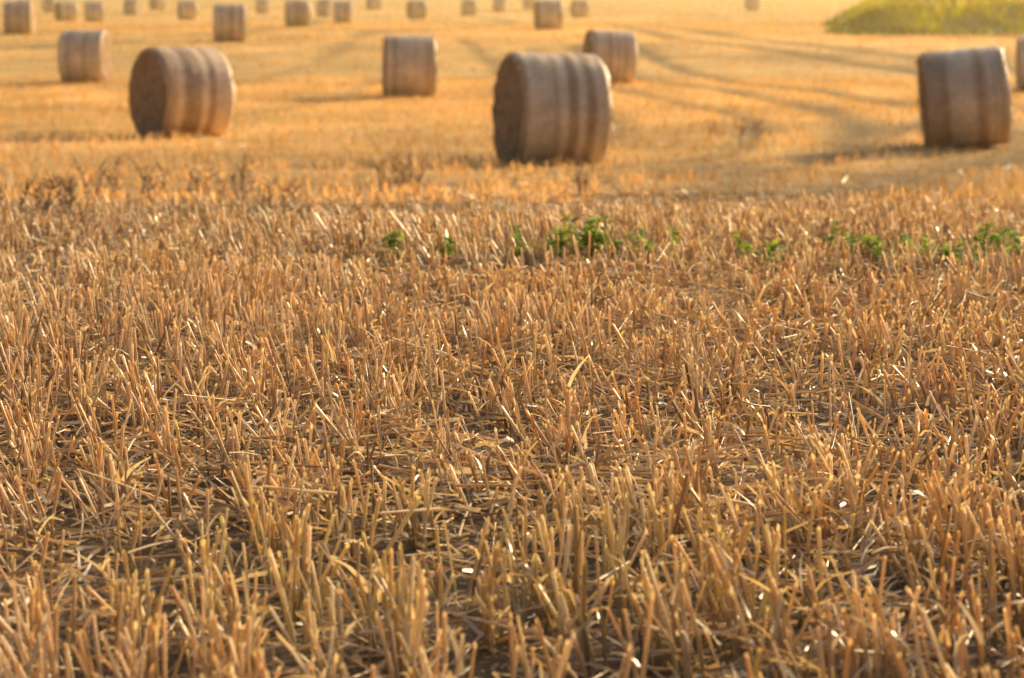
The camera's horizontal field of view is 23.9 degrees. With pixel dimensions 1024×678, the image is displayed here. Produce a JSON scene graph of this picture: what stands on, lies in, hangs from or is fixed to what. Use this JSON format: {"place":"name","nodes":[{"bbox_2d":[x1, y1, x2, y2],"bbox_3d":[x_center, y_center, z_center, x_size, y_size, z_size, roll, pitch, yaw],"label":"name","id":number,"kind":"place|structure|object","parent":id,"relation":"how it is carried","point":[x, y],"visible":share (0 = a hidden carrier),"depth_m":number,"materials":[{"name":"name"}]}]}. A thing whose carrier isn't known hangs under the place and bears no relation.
{"place":"outdoors","nodes":[
{"label":"outdoors","id":0,"kind":"place"},
{"bbox_2d":[0,0,1023,677],"bbox_3d":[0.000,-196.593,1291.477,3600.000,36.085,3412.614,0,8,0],"label":"field ground","id":1,"kind":"structure","parent":0,"point":[486,664],"depth_m":28.48,"materials":[{"name":"soil"}]},
{"bbox_2d":[2,1,35,34],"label":"hay bale","id":2,"kind":"object","parent":1,"relation":"on","point":[18,17],"visible":0.94,"depth_m":92.60,"materials":[{"name":"plant"}]},
{"bbox_2d":[0,168,61,219],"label":"dry weed","id":3,"kind":"object","parent":1,"relation":"on","point":[49,194],"visible":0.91,"depth_m":11.81,"materials":[{"name":"brown plant"}]},
{"bbox_2d":[42,0,56,11],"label":"hay bale","id":4,"kind":"object","parent":1,"relation":"on","point":[48,5],"visible":0.68,"depth_m":187.63,"materials":[{"name":"plant"}]},
{"bbox_2d":[28,174,77,213],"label":"dry weed","id":5,"kind":"object","parent":1,"relation":"on","point":[66,190],"visible":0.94,"depth_m":11.87,"materials":[{"name":"brown plant"}]},
{"bbox_2d":[54,0,77,20],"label":"hay bale","id":6,"kind":"object","parent":1,"relation":"on","point":[64,10],"visible":0.9,"depth_m":138.31,"materials":[{"name":"plant"}]},
{"bbox_2d":[55,26,115,82],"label":"hay bale","id":7,"kind":"object","parent":1,"relation":"on","point":[84,55],"visible":0.96,"depth_m":57.07,"materials":[{"name":"plant"}]},
{"bbox_2d":[84,1,103,21],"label":"hay bale","id":8,"kind":"object","parent":1,"relation":"on","point":[94,12],"visible":0.88,"depth_m":134.24,"materials":[{"name":"plant"}]},
{"bbox_2d":[63,152,125,199],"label":"dry weed","id":9,"kind":"object","parent":1,"relation":"on","point":[99,180],"visible":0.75,"depth_m":14.94,"materials":[{"name":"brown plant"}]},
{"bbox_2d":[123,0,142,14],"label":"hay bale","id":10,"kind":"object","parent":1,"relation":"on","point":[132,7],"visible":0.97,"depth_m":167.93,"materials":[{"name":"plant"}]},
{"bbox_2d":[97,158,199,205],"bbox_3d":[-2.047,-0.869,13.979,0.580,0.324,0.425,3,9,20],"label":"dry weed","id":11,"kind":"object","parent":1,"relation":"on","point":[145,180],"visible":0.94,"depth_m":13.99,"materials":[{"name":"brown plant"}]},
{"bbox_2d":[149,0,166,9],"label":"hay bale","id":12,"kind":"object","parent":1,"relation":"on","point":[158,4],"visible":0.91,"depth_m":197.70,"materials":[{"name":"plant"}]},
{"bbox_2d":[127,42,236,136],"bbox_3d":[-4.732,-3.559,34.649,1.338,1.404,1.516,-3,9,-32],"label":"hay bale","id":13,"kind":"object","parent":1,"relation":"on","point":[183,89],"visible":0.93,"depth_m":34.20,"materials":[{"name":"plant"}]},
{"bbox_2d":[177,0,197,19],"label":"hay bale","id":14,"kind":"object","parent":1,"relation":"on","point":[187,9],"visible":0.91,"depth_m":143.20,"materials":[{"name":"plant"}]},
{"bbox_2d":[188,151,257,200],"bbox_3d":[-1.755,-0.970,15.007,0.461,0.381,0.282,-4,9,-24],"label":"dry weed","id":15,"kind":"object","parent":1,"relation":"on","point":[242,179],"visible":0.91,"depth_m":15.04,"materials":[{"name":"brown plant"}]},
{"bbox_2d":[212,3,250,41],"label":"hay bale","id":16,"kind":"object","parent":1,"relation":"on","point":[230,23],"visible":0.95,"depth_m":81.73,"materials":[{"name":"plant"}]},
{"bbox_2d":[214,175,303,206],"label":"dry weed","id":17,"kind":"object","parent":1,"relation":"on","point":[291,185],"visible":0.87,"depth_m":12.80,"materials":[{"name":"brown plant"}]},
{"bbox_2d":[255,0,269,13],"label":"hay bale","id":18,"kind":"object","parent":1,"relation":"on","point":[262,6],"visible":0.93,"depth_m":177.75,"materials":[{"name":"plant"}]},
{"bbox_2d":[285,0,310,26],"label":"hay bale","id":19,"kind":"object","parent":1,"relation":"on","point":[297,12],"visible":0.91,"depth_m":113.41,"materials":[{"name":"plant"}]},
{"bbox_2d":[315,0,334,16],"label":"hay bale","id":20,"kind":"object","parent":1,"relation":"on","point":[323,8],"visible":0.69,"depth_m":158.02,"materials":[{"name":"plant"}]},
{"bbox_2d":[333,1,355,22],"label":"hay bale","id":21,"kind":"object","parent":1,"relation":"on","point":[344,11],"visible":0.91,"depth_m":126.32,"materials":[{"name":"plant"}]},
{"bbox_2d":[366,0,382,9],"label":"hay bale","id":22,"kind":"object","parent":1,"relation":"on","point":[373,4],"visible":0.83,"depth_m":197.63,"materials":[{"name":"plant"}]},
{"bbox_2d":[378,230,404,268],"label":"green weed","id":23,"kind":"object","parent":1,"relation":"on","point":[394,240],"visible":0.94,"depth_m":8.51,"materials":[{"name":"green plant"}]},
{"bbox_2d":[369,146,429,198],"bbox_3d":[-0.810,-1.186,17.543,0.448,0.430,0.403,0,8,0],"label":"dry weed","id":24,"kind":"object","parent":1,"relation":"on","point":[401,171],"visible":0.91,"depth_m":17.50,"materials":[{"name":"brown plant"}]},
{"bbox_2d":[379,33,440,96],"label":"hay bale","id":25,"kind":"object","parent":1,"relation":"on","point":[409,64],"visible":0.94,"depth_m":50.13,"materials":[{"name":"plant"}]},
{"bbox_2d":[406,0,427,18],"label":"hay bale","id":26,"kind":"object","parent":1,"relation":"on","point":[416,9],"visible":0.86,"depth_m":148.16,"materials":[{"name":"plant"}]},
{"bbox_2d":[439,236,459,261],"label":"green weed","id":27,"kind":"object","parent":1,"relation":"on","point":[450,241],"visible":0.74,"depth_m":8.54,"materials":[{"name":"green plant"}]},
{"bbox_2d":[461,0,476,15],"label":"hay bale","id":28,"kind":"object","parent":1,"relation":"on","point":[468,7],"visible":0.88,"depth_m":167.87,"materials":[{"name":"plant"}]},
{"bbox_2d":[493,0,507,11],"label":"hay bale","id":29,"kind":"object","parent":1,"relation":"on","point":[499,5],"visible":0.89,"depth_m":187.67,"materials":[{"name":"plant"}]},
{"bbox_2d":[0,0,1023,677],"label":"wheat stubble","id":30,"kind":"object","parent":1,"relation":"on","point":[718,562],"visible":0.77,"depth_m":5.57,"materials":[{"name":"beige plant"}]},
{"bbox_2d":[0,128,1023,677],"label":"loose straw","id":31,"kind":"object","parent":1,"relation":"on","point":[718,294],"visible":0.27,"depth_m":5.03,"materials":[{"name":"beige plant"}]},
{"bbox_2d":[508,236,528,268],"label":"green weed","id":32,"kind":"object","parent":1,"relation":"on","point":[520,244],"visible":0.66,"depth_m":8.48,"materials":[{"name":"green plant"}]},
{"bbox_2d":[522,0,535,8],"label":"hay bale","id":33,"kind":"object","parent":1,"relation":"on","point":[527,4],"visible":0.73,"depth_m":212.41,"materials":[{"name":"plant"}]},
{"bbox_2d":[505,224,572,264],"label":"green weed","id":34,"kind":"object","parent":1,"relation":"on","point":[561,240],"visible":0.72,"depth_m":8.53,"materials":[{"name":"green plant"}]},
{"bbox_2d":[533,0,563,29],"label":"hay bale","id":35,"kind":"object","parent":1,"relation":"on","point":[548,14],"visible":0.91,"depth_m":101.52,"materials":[{"name":"plant"}]},
{"bbox_2d":[486,48,615,164],"bbox_3d":[0.457,-2.634,27.908,1.300,1.451,1.560,0,8,-15],"label":"hay bale","id":36,"kind":"object","parent":1,"relation":"on","point":[545,106],"visible":0.98,"depth_m":27.39,"materials":[{"name":"plant"}]},
{"bbox_2d":[508,212,612,267],"bbox_3d":[0.190,-0.345,8.649,0.416,0.210,0.179,0,8,0],"label":"green weed","id":37,"kind":"object","parent":1,"relation":"on","point":[600,239],"visible":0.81,"depth_m":8.62,"materials":[{"name":"green plant"}]},
{"bbox_2d":[570,0,588,17],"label":"hay bale","id":38,"kind":"object","parent":1,"relation":"on","point":[579,8],"visible":0.88,"depth_m":153.06,"materials":[{"name":"plant"}]},
{"bbox_2d":[567,160,592,201],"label":"dry weed","id":39,"kind":"object","parent":1,"relation":"on","point":[577,181],"visible":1,"depth_m":16.47,"materials":[{"name":"brown plant"}]},
{"bbox_2d":[568,224,641,265],"bbox_3d":[0.312,-0.323,8.619,0.309,0.175,0.167,4,9,28],"label":"green weed","id":40,"kind":"object","parent":1,"relation":"on","point":[592,240],"visible":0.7,"depth_m":8.60,"materials":[{"name":"green plant"}]},
{"bbox_2d":[581,28,639,83],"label":"hay bale","id":41,"kind":"object","parent":1,"relation":"on","point":[617,50],"visible":0.7,"depth_m":56.06,"materials":[{"name":"plant"}]},
{"bbox_2d":[605,226,682,267],"bbox_3d":[0.468,-0.312,8.534,0.282,0.170,0.116,0,8,0],"label":"green weed","id":42,"kind":"object","parent":1,"relation":"on","point":[640,233],"visible":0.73,"depth_m":8.53,"materials":[{"name":"green plant"}]},
{"bbox_2d":[707,117,762,143],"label":"dry weed","id":43,"kind":"object","parent":1,"relation":"on","point":[741,131],"visible":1,"depth_m":32.44,"materials":[{"name":"brown plant"}]},
{"bbox_2d":[745,0,759,10],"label":"hay bale","id":44,"kind":"object","parent":1,"relation":"on","point":[752,5],"visible":0.84,"depth_m":197.56,"materials":[{"name":"plant"}]},
{"bbox_2d":[729,230,783,266],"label":"green weed","id":45,"kind":"object","parent":1,"relation":"on","point":[771,246],"visible":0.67,"depth_m":8.43,"materials":[{"name":"green plant"}]},
{"bbox_2d":[749,248,797,272],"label":"green weed","id":46,"kind":"object","parent":1,"relation":"on","point":[764,253],"visible":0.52,"depth_m":8.40,"materials":[{"name":"green plant"}]},
{"bbox_2d":[820,220,917,273],"bbox_3d":[1.257,-0.318,8.510,0.349,0.199,0.208,0,8,0],"label":"green weed","id":47,"kind":"object","parent":1,"relation":"on","point":[831,238],"visible":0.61,"depth_m":8.50,"materials":[{"name":"green plant"}]},
{"bbox_2d":[842,232,939,267],"bbox_3d":[1.339,-0.290,8.447,0.366,0.168,0.189,-2,8,-15],"label":"green weed","id":48,"kind":"object","parent":1,"relation":"on","point":[853,241],"visible":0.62,"depth_m":8.41,"materials":[{"name":"green plant"}]},
{"bbox_2d":[912,245,984,273],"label":"green weed","id":49,"kind":"object","parent":1,"relation":"on","point":[946,250],"visible":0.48,"depth_m":8.37,"materials":[{"name":"green plant"}]},
{"bbox_2d":[913,40,1020,147],"bbox_3d":[5.803,-3.134,31.072,1.340,1.371,1.469,-5,8,7],"label":"hay bale","id":50,"kind":"object","parent":1,"relation":"on","point":[964,94],"visible":0.98,"depth_m":30.51,"materials":[{"name":"plant"}]},
{"bbox_2d":[944,222,1009,268],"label":"green weed","id":51,"kind":"object","parent":1,"relation":"on","point":[985,234],"visible":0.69,"depth_m":8.56,"materials":[{"name":"green plant"}]},
{"bbox_2d":[999,227,1023,255],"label":"green weed","id":52,"kind":"object","parent":1,"relation":"on","point":[1011,234],"visible":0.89,"depth_m":8.66,"materials":[{"name":"green plant"}]},
{"bbox_2d":[1013,36,1023,91],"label":"hay bale","id":53,"kind":"object","parent":1,"relation":"on","point":[1019,68],"visible":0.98,"depth_m":53.29,"materials":[{"name":"plant"}]},
{"bbox_2d":[820,0,1023,35],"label":"grassy bank","id":54,"kind":"structure","parent":0,"point":[938,17],"depth_m":95.64,"materials":[{"name":"green plant"}]}
]}

